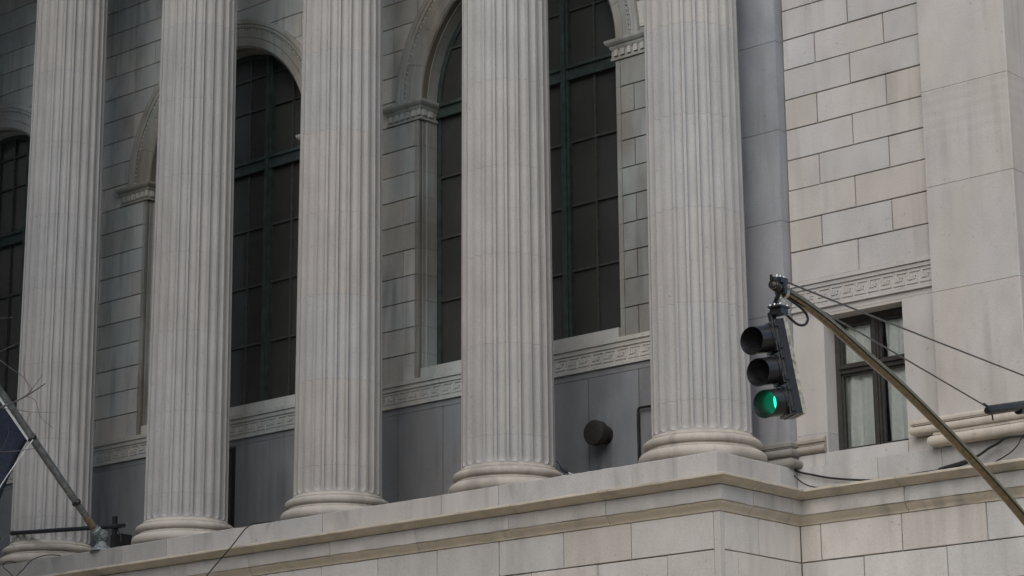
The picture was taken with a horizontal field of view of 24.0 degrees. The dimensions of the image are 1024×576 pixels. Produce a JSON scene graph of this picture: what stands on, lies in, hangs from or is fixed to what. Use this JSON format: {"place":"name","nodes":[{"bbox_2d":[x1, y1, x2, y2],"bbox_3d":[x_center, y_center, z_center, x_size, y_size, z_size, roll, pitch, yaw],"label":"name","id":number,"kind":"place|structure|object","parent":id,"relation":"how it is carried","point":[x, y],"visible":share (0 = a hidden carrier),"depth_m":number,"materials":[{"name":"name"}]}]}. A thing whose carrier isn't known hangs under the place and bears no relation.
{"place":"outdoors","nodes":[
{"label":"outdoors","id":0,"kind":"place"},
{"bbox_2d":[0,317,53,543],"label":"bare tree","id":1,"kind":"object","parent":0,"point":[15,401],"visible":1,"depth_m":20.55,"materials":[{"name":"brown plant"}]},
{"bbox_2d":[0,0,1023,575],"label":"columned building","id":2,"kind":"structure","parent":0,"point":[376,286],"depth_m":40.05,"materials":[{"name":"limestone"},{"name":"glass"},{"name":"bronze"}]},
{"bbox_2d":[0,135,29,407],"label":"arched window","id":3,"kind":"structure","parent":2,"relation":"in","point":[14,150],"depth_m":52.89,"materials":[{"name":"black glass"}]},
{"bbox_2d":[16,554,60,575],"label":"cable","id":4,"kind":"object","parent":2,"relation":"attached to","point":[35,558],"visible":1,"depth_m":43.59,"materials":[{"name":"black rubber"}]},
{"bbox_2d":[0,385,109,550],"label":"flagpole","id":5,"kind":"object","parent":2,"relation":"on","point":[99,534],"visible":0.99,"depth_m":42.67,"materials":[{"name":"weathered wood"},{"name":"galvanized steel"}]},
{"bbox_2d":[0,397,28,497],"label":"flag","id":6,"kind":"object","parent":5,"relation":"hanging from","point":[17,438],"visible":0.94,"depth_m":42.01,"materials":[{"name":"blue fabric"}]},
{"bbox_2d":[0,440,32,486],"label":"halyard","id":7,"kind":"object","parent":5,"relation":"hanging from","point":[15,464],"visible":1,"depth_m":41.93,"materials":[{"name":"white fabric"}]},
{"bbox_2d":[10,516,131,547],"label":"lamp boom","id":8,"kind":"object","parent":2,"relation":"on","point":[118,540],"visible":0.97,"depth_m":43.29,"materials":[{"name":"black metal"}]},
{"bbox_2d":[228,448,235,527],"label":"door","id":9,"kind":"structure","parent":2,"relation":"in","point":[232,452],"depth_m":46.08,"materials":[{"name":"black paint"}]},
{"bbox_2d":[206,521,275,575],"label":"cable","id":10,"kind":"object","parent":2,"relation":"on","point":[236,540],"visible":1,"depth_m":40.12,"materials":[{"name":"black rubber"}]},
{"bbox_2d":[230,54,300,407],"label":"arched window","id":11,"kind":"structure","parent":2,"relation":"in","point":[268,98],"depth_m":47.51,"materials":[{"name":"black glass"}]},
{"bbox_2d":[436,0,620,364],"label":"arched window","id":12,"kind":"structure","parent":2,"relation":"in","point":[582,73],"depth_m":42.57,"materials":[{"name":"black glass"}]},
{"bbox_2d":[555,460,571,473],"bbox_3d":[0.780,2.711,36.308,0.259,0.254,0.121,-4,-15,13],"label":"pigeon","id":13,"kind":"object","parent":2,"relation":"on","point":[562,467],"visible":1,"depth_m":36.27,"materials":[{"name":"grey"}]},
{"bbox_2d":[584,420,612,445],"bbox_3d":[1.454,2.424,40.082,0.428,0.428,0.373,-13,-19,39],"label":"alarm bell","id":14,"kind":"object","parent":2,"relation":"attached to","point":[598,433],"visible":1,"depth_m":39.94,"materials":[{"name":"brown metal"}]},
{"bbox_2d":[637,405,650,460],"bbox_3d":[2.181,2.775,39.500,0.304,1.732,0.044,-13,-19,39],"label":"conduit","id":15,"kind":"object","parent":2,"relation":"on","point":[638,430],"visible":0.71,"depth_m":39.66,"materials":[{"name":"black metal"}]},
{"bbox_2d":[794,475,815,487],"bbox_3d":[4.319,2.812,35.636,0.905,0.382,0.072,-13,-19,39],"label":"cable","id":16,"kind":"object","parent":2,"relation":"on","point":[804,483],"visible":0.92,"depth_m":35.63,"materials":[{"name":"black rubber"}]},
{"bbox_2d":[794,469,870,480],"bbox_3d":[4.590,2.752,35.427,2.407,0.418,0.142,-12,-19,37],"label":"cable","id":17,"kind":"object","parent":2,"relation":"on","point":[820,476],"visible":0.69,"depth_m":35.38,"materials":[{"name":"black rubber"}]},
{"bbox_2d":[834,307,908,450],"bbox_3d":[5.423,1.379,35.705,1.375,2.072,0.254,-13,-19,39],"label":"wing window","id":18,"kind":"structure","parent":2,"relation":"in","point":[861,390],"depth_m":35.80,"materials":[{"name":"glass"}]},
{"bbox_2d":[911,434,1023,473],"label":"cable","id":19,"kind":"object","parent":2,"relation":"on","point":[960,463],"visible":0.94,"depth_m":33.85,"materials":[{"name":"black rubber"}]},
{"bbox_2d":[994,437,1023,461],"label":"cable","id":20,"kind":"object","parent":2,"relation":"on","point":[1011,451],"visible":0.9,"depth_m":33.43,"materials":[{"name":"black rubber"}]},
{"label":"pavement","id":21,"kind":"structure","parent":0,"visible":0},
{"bbox_2d":[768,274,1023,525],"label":"signal pole","id":22,"kind":"object","parent":21,"relation":"on","point":[776,284],"visible":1,"depth_m":21.56,"materials":[{"name":"metal"}]},
{"bbox_2d":[740,292,808,419],"bbox_3d":[2.256,0.564,19.906,0.658,1.051,0.336,6,-16,-22],"label":"traffic signal","id":23,"kind":"object","parent":22,"relation":"hanging from","point":[777,369],"visible":1,"depth_m":19.82,"materials":[{"name":"black paint"}]},
{"bbox_2d":[761,320,779,356],"bbox_3d":[2.116,0.414,19.915,0.110,0.255,0.236,4,-15,-15],"label":"lens door","id":24,"kind":"structure","parent":23,"relation":"in","point":[771,323],"depth_m":19.83,"materials":[{"name":"black paint"}]},
{"bbox_2d":[767,351,786,387],"bbox_3d":[2.164,0.672,19.860,0.110,0.255,0.236,4,-15,-15],"label":"lens door","id":25,"kind":"structure","parent":23,"relation":"in","point":[777,354],"depth_m":19.77,"materials":[{"name":"black paint"}]},
{"bbox_2d":[774,383,792,418],"bbox_3d":[2.212,0.930,19.805,0.110,0.255,0.236,4,-15,-15],"label":"lens door","id":26,"kind":"structure","parent":23,"relation":"in","point":[790,412],"depth_m":19.72,"materials":[{"name":"black paint"}]}
]}

